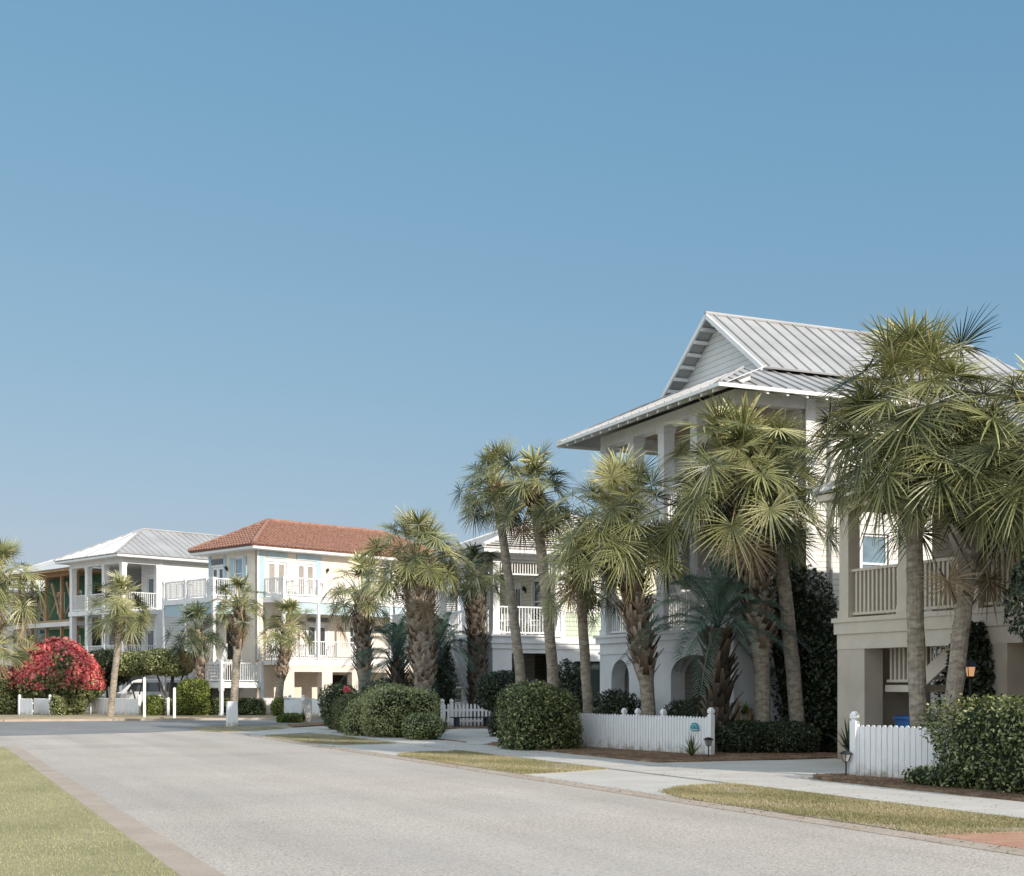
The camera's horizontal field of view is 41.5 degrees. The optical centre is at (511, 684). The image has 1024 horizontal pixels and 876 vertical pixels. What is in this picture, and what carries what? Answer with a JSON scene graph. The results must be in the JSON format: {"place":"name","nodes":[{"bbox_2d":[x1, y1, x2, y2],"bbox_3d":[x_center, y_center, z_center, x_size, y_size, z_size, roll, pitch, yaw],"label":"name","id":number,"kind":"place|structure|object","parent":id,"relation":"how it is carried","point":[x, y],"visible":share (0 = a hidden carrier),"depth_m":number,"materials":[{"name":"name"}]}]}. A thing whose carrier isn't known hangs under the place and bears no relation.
{"place":"outdoors","nodes":[
{"label":"outdoors","id":0,"kind":"place"},
{"bbox_2d":[0,580,44,665],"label":"house","id":1,"kind":"structure","parent":0,"point":[37,633],"depth_m":102.93,"materials":[{"name":"white paint"}]},
{"bbox_2d":[5,560,101,707],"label":"house","id":2,"kind":"structure","parent":0,"point":[56,621],"depth_m":96.37,"materials":[{"name":"green paint"}]},
{"bbox_2d":[0,747,180,875],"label":"lawn","id":3,"kind":"structure","parent":0,"point":[72,839],"depth_m":14.65,"materials":[{"name":"green plant"}]},
{"bbox_2d":[53,528,222,710],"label":"house","id":4,"kind":"structure","parent":0,"point":[150,560],"depth_m":89.02,"materials":[{"name":"white paint"}]},
{"bbox_2d":[146,575,153,608],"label":"door","id":5,"kind":"structure","parent":4,"relation":"in","point":[150,578],"depth_m":88.75,"materials":[{"name":"white paint"}]},
{"bbox_2d":[0,719,322,735],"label":"cross street","id":6,"kind":"structure","parent":0,"point":[48,728],"depth_m":55.04,"materials":[{"name":"grey asphalt"}]},
{"bbox_2d":[237,726,336,735],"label":"driveway","id":7,"kind":"structure","parent":0,"point":[297,730],"depth_m":48.83,"materials":[{"name":"concrete"}]},
{"bbox_2d":[314,743,456,755],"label":"driveway","id":8,"kind":"structure","parent":0,"point":[393,749],"depth_m":35.84,"materials":[{"name":"concrete"}]},
{"bbox_2d":[4,708,837,780],"bbox_3d":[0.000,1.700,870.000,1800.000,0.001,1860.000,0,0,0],"label":"ground","id":9,"kind":"structure","parent":0,"point":[285,725],"depth_m":59.61,"materials":[{"name":"brown soil"}]},
{"bbox_2d":[0,665,18,714],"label":"flowering bush","id":10,"kind":"object","parent":9,"relation":"on","point":[8,699],"visible":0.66,"depth_m":77.17,"materials":[{"name":"green plant"}]},
{"bbox_2d":[0,615,32,679],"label":"palm tree","id":11,"kind":"object","parent":9,"relation":"on","point":[7,653],"visible":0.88,"depth_m":63.87,"materials":[{"name":"green plant"}]},
{"bbox_2d":[18,694,32,714],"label":"picket fence","id":12,"kind":"object","parent":9,"relation":"on","point":[24,706],"visible":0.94,"depth_m":75.13,"materials":[{"name":"white paint"}]},
{"bbox_2d":[7,634,45,698],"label":"palm tree","id":13,"kind":"object","parent":9,"relation":"on","point":[29,639],"visible":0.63,"depth_m":76.76,"materials":[{"name":"green plant"}]},
{"bbox_2d":[0,536,56,647],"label":"palm tree","id":14,"kind":"object","parent":9,"relation":"on","point":[7,550],"visible":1,"depth_m":56.87,"materials":[{"name":"green plant"}]},
{"bbox_2d":[34,695,51,714],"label":"picket fence","id":15,"kind":"object","parent":9,"relation":"on","point":[41,706],"visible":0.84,"depth_m":75.57,"materials":[{"name":"white paint"}]},
{"bbox_2d":[12,636,106,714],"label":"flowering bush","id":16,"kind":"object","parent":9,"relation":"on","point":[69,671],"visible":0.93,"depth_m":76.51,"materials":[{"name":"red plant"}]},
{"bbox_2d":[88,648,131,697],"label":"trimmed tree","id":17,"kind":"object","parent":9,"relation":"on","point":[103,657],"visible":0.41,"depth_m":78.56,"materials":[{"name":"green plant"}]},
{"bbox_2d":[0,746,224,875],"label":"kerb","id":18,"kind":"structure","parent":9,"relation":"on","point":[177,859],"depth_m":15.82,"materials":[{"name":"concrete"}]},
{"bbox_2d":[89,695,140,714],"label":"picket fence","id":19,"kind":"object","parent":9,"relation":"on","point":[127,706],"visible":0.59,"depth_m":76.06,"materials":[{"name":"white paint"}]},
{"bbox_2d":[118,650,153,698],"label":"trimmed tree","id":20,"kind":"object","parent":9,"relation":"on","point":[130,664],"visible":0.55,"depth_m":77.34,"materials":[{"name":"green plant"}]},
{"bbox_2d":[102,679,182,703],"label":"parked van","id":21,"kind":"object","parent":9,"relation":"on","point":[152,687],"visible":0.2,"depth_m":82.11,"materials":[{"name":"white paint"}]},
{"bbox_2d":[0,715,319,718],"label":"mulch bed","id":22,"kind":"object","parent":9,"relation":"on","point":[106,716],"visible":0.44,"depth_m":70.72,"materials":[{"name":"brown wood"}]},
{"bbox_2d":[48,694,66,714],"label":"shrub","id":23,"kind":"object","parent":22,"relation":"on","point":[58,704],"visible":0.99,"depth_m":73.22,"materials":[{"name":"green plant"}]},
{"bbox_2d":[81,569,158,715],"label":"palm tree","id":24,"kind":"object","parent":22,"relation":"on","point":[118,618],"visible":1,"depth_m":71.29,"materials":[{"name":"green plant"}]},
{"bbox_2d":[141,694,166,714],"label":"shrub","id":25,"kind":"object","parent":22,"relation":"on","point":[156,705],"visible":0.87,"depth_m":73.11,"materials":[{"name":"green plant"}]},
{"bbox_2d":[170,678,212,714],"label":"shrub","id":26,"kind":"object","parent":22,"relation":"on","point":[193,696],"visible":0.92,"depth_m":73.24,"materials":[{"name":"green plant"}]},
{"bbox_2d":[161,600,232,714],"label":"palm tree","id":27,"kind":"object","parent":22,"relation":"on","point":[196,637],"visible":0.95,"depth_m":74.33,"materials":[{"name":"green plant"}]},
{"bbox_2d":[208,697,229,714],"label":"hedge","id":28,"kind":"object","parent":22,"relation":"on","point":[215,705],"visible":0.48,"depth_m":73.78,"materials":[{"name":"green plant"}]},
{"bbox_2d":[238,697,266,714],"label":"hedge","id":29,"kind":"object","parent":22,"relation":"on","point":[252,706],"visible":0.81,"depth_m":73.80,"materials":[{"name":"green plant"}]},
{"bbox_2d":[270,696,286,715],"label":"shrub","id":30,"kind":"object","parent":22,"relation":"on","point":[277,706],"visible":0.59,"depth_m":71.64,"materials":[{"name":"green plant"}]},
{"bbox_2d":[255,596,320,697],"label":"palm tree","id":31,"kind":"object","parent":22,"relation":"on","point":[287,638],"visible":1,"depth_m":73.25,"materials":[{"name":"green plant"}]},
{"bbox_2d":[0,717,321,721],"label":"kerb","id":32,"kind":"structure","parent":9,"relation":"on","point":[121,719],"depth_m":64.07,"materials":[{"name":"concrete"}]},
{"bbox_2d":[140,648,193,714],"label":"trimmed tree","id":33,"kind":"object","parent":9,"relation":"on","point":[157,662],"visible":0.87,"depth_m":75.79,"materials":[{"name":"green plant"}]},
{"bbox_2d":[189,726,284,731],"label":"verge","id":34,"kind":"structure","parent":9,"relation":"on","point":[234,730],"depth_m":52.08,"materials":[{"name":"green plant"}]},
{"bbox_2d":[226,701,237,726],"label":"pillar","id":35,"kind":"structure","parent":34,"relation":"on","point":[231,713],"depth_m":54.21,"materials":[{"name":"white paint"}]},
{"bbox_2d":[205,570,269,701],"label":"palm tree","id":36,"kind":"object","parent":9,"relation":"on","point":[240,619],"visible":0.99,"depth_m":57.34,"materials":[{"name":"green plant"}]},
{"bbox_2d":[275,712,302,722],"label":"shrub","id":37,"kind":"object","parent":9,"relation":"on","point":[287,717],"visible":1,"depth_m":60.67,"materials":[{"name":"green plant"}]},
{"bbox_2d":[283,697,311,721],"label":"wall","id":38,"kind":"structure","parent":9,"relation":"on","point":[294,705],"depth_m":62.71,"materials":[{"name":"white paint"}]},
{"bbox_2d":[287,721,331,727],"bbox_3d":[-8.117,1.675,58.458,1.794,0.060,9.723,0,0,16],"label":"mulch bed","id":39,"kind":"object","parent":9,"relation":"on","point":[296,725],"visible":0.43,"depth_m":56.22,"materials":[{"name":"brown wood"}]},
{"bbox_2d":[317,547,400,692],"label":"palm tree","id":40,"kind":"object","parent":39,"relation":"on","point":[363,622],"visible":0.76,"depth_m":61.71,"materials":[{"name":"green plant"}]},
{"bbox_2d":[162,518,459,715],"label":"house","id":41,"kind":"structure","parent":9,"relation":"on","point":[272,555],"depth_m":78.76,"materials":[{"name":"beige paint"}]},
{"bbox_2d":[233,556,242,590],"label":"window","id":42,"kind":"structure","parent":41,"relation":"in","point":[237,560],"depth_m":78.42,"materials":[{"name":"glass"}]},
{"bbox_2d":[266,559,287,596],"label":"door","id":43,"kind":"structure","parent":41,"relation":"in","point":[278,568],"depth_m":77.92,"materials":[{"name":"white paint"}]},
{"bbox_2d":[296,562,315,596],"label":"door","id":44,"kind":"structure","parent":41,"relation":"in","point":[303,569],"depth_m":79.46,"materials":[{"name":"white paint"}]},
{"bbox_2d":[306,623,328,659],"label":"door","id":45,"kind":"structure","parent":41,"relation":"in","point":[324,630],"depth_m":80.24,"materials":[{"name":"white paint"}]},
{"bbox_2d":[266,734,396,744],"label":"verge","id":46,"kind":"structure","parent":9,"relation":"on","point":[327,737],"depth_m":40.82,"materials":[{"name":"green plant"}]},
{"bbox_2d":[317,682,357,729],"bbox_3d":[-6.539,0.803,50.947,1.716,1.853,1.678,0,0,0],"label":"flowering shrub","id":47,"kind":"object","parent":9,"relation":"on","point":[331,692],"visible":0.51,"depth_m":50.62,"materials":[{"name":"green plant"}]},
{"bbox_2d":[330,691,364,732],"bbox_3d":[-5.333,0.967,47.511,2.133,1.509,2.521,0,0,-24],"label":"hedge","id":48,"kind":"object","parent":9,"relation":"on","point":[339,707],"visible":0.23,"depth_m":46.98,"materials":[{"name":"green plant"}]},
{"bbox_2d":[340,616,454,693],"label":"pindo palm","id":49,"kind":"object","parent":9,"relation":"on","point":[397,672],"visible":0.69,"depth_m":54.71,"materials":[{"name":"green plant"}]},
{"bbox_2d":[395,612,479,697],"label":"pindo palm","id":50,"kind":"object","parent":9,"relation":"on","point":[441,627],"visible":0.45,"depth_m":54.66,"materials":[{"name":"green plant"}]},
{"bbox_2d":[430,646,456,724],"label":"cypress","id":51,"kind":"object","parent":9,"relation":"on","point":[445,685],"visible":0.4,"depth_m":54.05,"materials":[{"name":"green plant"}]},
{"bbox_2d":[432,726,487,741],"bbox_3d":[-2.847,1.675,46.883,4.730,0.060,15.003,0,0,0],"label":"mulch bed","id":52,"kind":"object","parent":9,"relation":"on","point":[472,727],"visible":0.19,"depth_m":52.25,"materials":[{"name":"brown wood"}]},
{"bbox_2d":[338,680,441,737],"bbox_3d":[-3.943,0.787,44.307,2.810,1.887,4.214,0,0,-24],"label":"hedge","id":53,"kind":"object","parent":52,"relation":"on","point":[383,710],"visible":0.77,"depth_m":42.91,"materials":[{"name":"green plant"}]},
{"bbox_2d":[352,505,473,690],"bbox_3d":[-3.763,-2.687,52.033,4.871,8.875,4.510,0,0,0],"label":"palm tree","id":54,"kind":"object","parent":52,"relation":"on","point":[415,579],"visible":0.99,"depth_m":51.55,"materials":[{"name":"green plant"}]},
{"bbox_2d":[440,699,491,725],"bbox_3d":[-1.603,1.125,54.122,2.665,1.150,0.150,0,0,-24],"label":"picket fence","id":55,"kind":"object","parent":52,"relation":"on","point":[450,709],"visible":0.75,"depth_m":53.89,"materials":[{"name":"white paint"}]},
{"bbox_2d":[434,536,514,725],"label":"palm tree","id":56,"kind":"object","parent":9,"relation":"on","point":[474,598],"visible":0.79,"depth_m":54.97,"materials":[{"name":"green plant"}]},
{"bbox_2d":[447,435,531,688],"bbox_3d":[-0.594,-2.979,41.386,2.878,9.487,2.839,0,0,0],"label":"palm tree","id":57,"kind":"object","parent":9,"relation":"on","point":[492,484],"visible":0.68,"depth_m":41.37,"materials":[{"name":"green plant"}]},
{"bbox_2d":[397,750,607,773],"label":"verge","id":58,"kind":"structure","parent":9,"relation":"on","point":[561,767],"depth_m":28.14,"materials":[{"name":"green plant"}]},
{"bbox_2d":[391,515,655,724],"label":"house","id":59,"kind":"structure","parent":9,"relation":"on","point":[524,572],"depth_m":56.90,"materials":[{"name":"white paint"}]},
{"bbox_2d":[514,582,521,634],"bbox_3d":[0.275,-3.345,60.721,0.140,2.470,0.980,0,0,-24],"label":"door","id":60,"kind":"structure","parent":59,"relation":"in","point":[518,586],"depth_m":60.59,"materials":[{"name":"white paint"}]},
{"bbox_2d":[532,577,541,624],"bbox_3d":[1.129,-3.630,58.748,0.160,2.100,1.080,0,0,-24],"label":"door","id":61,"kind":"structure","parent":59,"relation":"in","point":[535,594],"depth_m":58.96,"materials":[{"name":"white paint"}]},
{"bbox_2d":[477,438,575,687],"bbox_3d":[0.426,-2.767,39.538,3.110,9.047,2.891,0,0,23],"label":"palm tree","id":62,"kind":"object","parent":9,"relation":"on","point":[533,495],"visible":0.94,"depth_m":39.34,"materials":[{"name":"green plant"}]},
{"bbox_2d":[558,658,592,712],"bbox_3d":[2.154,0.390,47.539,1.505,2.697,1.420,0,0,0],"label":"shrub","id":63,"kind":"object","parent":9,"relation":"on","point":[569,680],"visible":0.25,"depth_m":47.14,"materials":[{"name":"green plant"}]},
{"bbox_2d":[252,735,1023,855],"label":"kerb","id":64,"kind":"structure","parent":9,"relation":"on","point":[952,841],"depth_m":18.30,"materials":[{"name":"concrete"}]},
{"bbox_2d":[488,742,837,762],"bbox_3d":[4.003,1.675,35.205,6.512,0.060,10.671,0,0,-23],"label":"mulch bed","id":65,"kind":"object","parent":9,"relation":"on","point":[700,759],"visible":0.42,"depth_m":31.42,"materials":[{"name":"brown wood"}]},
{"bbox_2d":[493,679,583,750],"bbox_3d":[0.763,0.770,35.460,2.244,1.900,2.189,0,0,-24],"label":"hedge","id":66,"kind":"object","parent":65,"relation":"on","point":[535,716],"visible":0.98,"depth_m":34.68,"materials":[{"name":"green plant"}]},
{"bbox_2d":[530,533,624,714],"bbox_3d":[1.819,-1.233,36.990,2.855,5.986,2.790,0,0,0],"label":"palm tree","id":67,"kind":"object","parent":65,"relation":"on","point":[583,626],"visible":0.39,"depth_m":36.87,"materials":[{"name":"green plant"}]},
{"bbox_2d":[593,688,641,715],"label":"shrub","id":68,"kind":"object","parent":65,"relation":"on","point":[611,702],"visible":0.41,"depth_m":37.96,"materials":[{"name":"green plant"}]},
{"bbox_2d":[535,443,700,716],"bbox_3d":[2.795,-2.299,35.096,4.488,8.123,4.822,0,0,0],"label":"palm tree","id":69,"kind":"object","parent":65,"relation":"on","point":[624,545],"visible":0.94,"depth_m":34.58,"materials":[{"name":"green plant"}]},
{"bbox_2d":[574,707,714,754],"bbox_3d":[3.209,1.115,34.231,0.255,1.170,5.711,0,0,-33],"label":"picket fence","id":70,"kind":"object","parent":65,"relation":"on","point":[663,732],"visible":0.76,"depth_m":33.84,"materials":[{"name":"white paint"}]},
{"bbox_2d":[663,699,705,717],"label":"hedge","id":71,"kind":"object","parent":65,"relation":"on","point":[683,709],"visible":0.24,"depth_m":34.17,"materials":[{"name":"green plant"}]},
{"bbox_2d":[615,558,814,751],"bbox_3d":[5.195,-0.714,33.527,4.736,4.933,4.428,0,0,-33],"label":"pindo palm","id":72,"kind":"object","parent":65,"relation":"on","point":[716,641],"visible":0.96,"depth_m":33.13,"materials":[{"name":"green plant"}]},
{"bbox_2d":[650,389,837,723],"bbox_3d":[5.830,-2.871,33.441,4.858,9.244,4.868,0,0,0],"label":"palm tree","id":73,"kind":"object","parent":65,"relation":"on","point":[734,429],"visible":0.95,"depth_m":33.00,"materials":[{"name":"green plant"}]},
{"bbox_2d":[715,719,822,752],"bbox_3d":[6.247,1.278,33.341,2.731,0.885,1.721,0,0,-5],"label":"hedge","id":74,"kind":"object","parent":65,"relation":"on","point":[747,736],"visible":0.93,"depth_m":32.74,"materials":[{"name":"green plant"}]},
{"bbox_2d":[698,408,838,725],"bbox_3d":[6.613,-2.539,33.824,3.745,8.614,3.604,0,0,-28],"label":"palm tree","id":75,"kind":"object","parent":9,"relation":"on","point":[793,673],"visible":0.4,"depth_m":33.73,"materials":[{"name":"green plant"}]},
{"bbox_2d":[555,311,1023,728],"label":"house","id":76,"kind":"structure","parent":9,"relation":"on","point":[790,367],"depth_m":37.60,"materials":[{"name":"white paint"}]},
{"bbox_2d":[860,529,891,567],"bbox_3d":[9.716,-3.250,36.231,1.080,1.800,0.160,0,0,-24],"label":"window","id":77,"kind":"structure","parent":76,"relation":"in","point":[867,559],"depth_m":36.24,"materials":[{"name":"glass"}]},
{"bbox_2d":[769,564,838,720],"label":"dark tree","id":78,"kind":"object","parent":9,"relation":"on","point":[812,618],"visible":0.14,"depth_m":34.74,"materials":[{"name":"green plant"}]},
{"bbox_2d":[800,637,837,751],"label":"dark tree","id":79,"kind":"object","parent":9,"relation":"on","point":[820,699],"visible":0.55,"depth_m":33.92,"materials":[{"name":"green plant"}]},
{"bbox_2d":[657,782,1023,834],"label":"verge","id":80,"kind":"structure","parent":9,"relation":"on","point":[889,826],"depth_m":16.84,"materials":[{"name":"green plant"}]},
{"bbox_2d":[788,301,1023,728],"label":"palm tree","id":81,"kind":"object","parent":9,"relation":"on","point":[917,346],"visible":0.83,"depth_m":25.19,"materials":[{"name":"green plant"}]},
{"bbox_2d":[811,773,1023,801],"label":"mulch bed","id":82,"kind":"object","parent":9,"relation":"on","point":[928,789],"visible":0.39,"depth_m":21.84,"materials":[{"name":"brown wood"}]},
{"bbox_2d":[850,711,957,777],"bbox_3d":[6.909,1.090,23.838,0.130,1.220,2.195,0,0,-39],"label":"picket fence","id":83,"kind":"object","parent":82,"relation":"on","point":[889,751],"visible":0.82,"depth_m":24.07,"materials":[{"name":"white paint"}]},
{"bbox_2d":[900,693,1023,794],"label":"hedge","id":84,"kind":"object","parent":82,"relation":"on","point":[988,737],"visible":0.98,"depth_m":21.37,"materials":[{"name":"green plant"}]},
{"bbox_2d":[916,355,1023,584],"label":"palm tree","id":85,"kind":"object","parent":82,"relation":"on","point":[999,452],"visible":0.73,"depth_m":23.85,"materials":[{"name":"green plant"}]},
{"bbox_2d":[1003,551,1023,642],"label":"overhanging tree","id":86,"kind":"object","parent":82,"relation":"on","point":[1018,587],"visible":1,"depth_m":22.57,"materials":[{"name":"green plant"}]},
{"bbox_2d":[812,402,1023,759],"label":"house","id":87,"kind":"structure","parent":9,"relation":"on","point":[873,689],"depth_m":29.48,"materials":[{"name":"beige paint"}]},
{"bbox_2d":[867,393,1023,727],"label":"palm tree","id":88,"kind":"object","parent":9,"relation":"on","point":[967,558],"visible":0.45,"depth_m":24.99,"materials":[{"name":"green plant"}]},
{"bbox_2d":[945,620,995,766],"bbox_3d":[9.099,0.203,26.317,1.403,3.074,1.026,0,0,0],"label":"climbing vine","id":89,"kind":"object","parent":9,"relation":"on","point":[982,680],"visible":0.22,"depth_m":26.04,"materials":[{"name":"green plant"}]},
{"bbox_2d":[966,657,978,706],"bbox_3d":[8.661,0.585,25.500,0.230,2.230,0.230,0,0,0],"label":"lantern","id":90,"kind":"object","parent":9,"relation":"on","point":[971,665],"visible":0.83,"depth_m":25.45,"materials":[{"name":"black metal"}]},
{"bbox_2d":[437,729,501,744],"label":"driveway","id":91,"kind":"structure","parent":0,"point":[478,736],"depth_m":43.99,"materials":[{"name":"concrete"}]},
{"bbox_2d":[473,669,515,711],"bbox_3d":[-0.445,0.576,47.213,1.909,2.260,1.720,0,0,0],"label":"shrub","id":92,"kind":"object","parent":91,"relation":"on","point":[488,688],"visible":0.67,"depth_m":46.67,"materials":[{"name":"green plant"}]},
{"bbox_2d":[487,707,502,736],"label":"shrub","id":93,"kind":"object","parent":91,"relation":"on","point":[493,717],"visible":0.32,"depth_m":43.78,"materials":[{"name":"green plant"}]},
{"bbox_2d":[0,730,1023,875],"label":"road","id":94,"kind":"structure","parent":0,"point":[233,804],"depth_m":16.53,"materials":[{"name":"grey asphalt"}]},
{"bbox_2d":[0,0,1023,637],"label":"sky","id":95,"kind":"structure","parent":0,"point":[291,260],"materials":[{"name":"blue"}]},
{"bbox_2d":[502,769,721,798],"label":"driveway","id":96,"kind":"structure","parent":0,"point":[637,782],"depth_m":24.09,"materials":[{"name":"concrete"}]},
{"bbox_2d":[312,731,1023,818],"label":"sidewalk","id":97,"kind":"structure","parent":0,"point":[957,802],"depth_m":23.75,"materials":[{"name":"concrete"}]},
{"bbox_2d":[401,712,443,739],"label":"hedge","id":98,"kind":"object","parent":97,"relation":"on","point":[419,726],"visible":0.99,"depth_m":41.08,"materials":[{"name":"green plant"}]},
{"bbox_2d":[642,758,849,778],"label":"driveway","id":99,"kind":"structure","parent":0,"point":[804,768],"depth_m":27.80,"materials":[{"name":"concrete"}]},
{"bbox_2d":[892,715,936,728],"bbox_3d":[8.836,1.180,29.600,0.680,1.040,0.680,0,0,-24],"label":"storage bin","id":100,"kind":"object","parent":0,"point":[903,720],"visible":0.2,"depth_m":29.50,"materials":[{"name":"blue plastic"}]},
{"bbox_2d":[926,832,1023,848],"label":"driveway","id":101,"kind":"structure","parent":0,"point":[1013,839],"depth_m":14.83,"materials":[{"name":"brick"}]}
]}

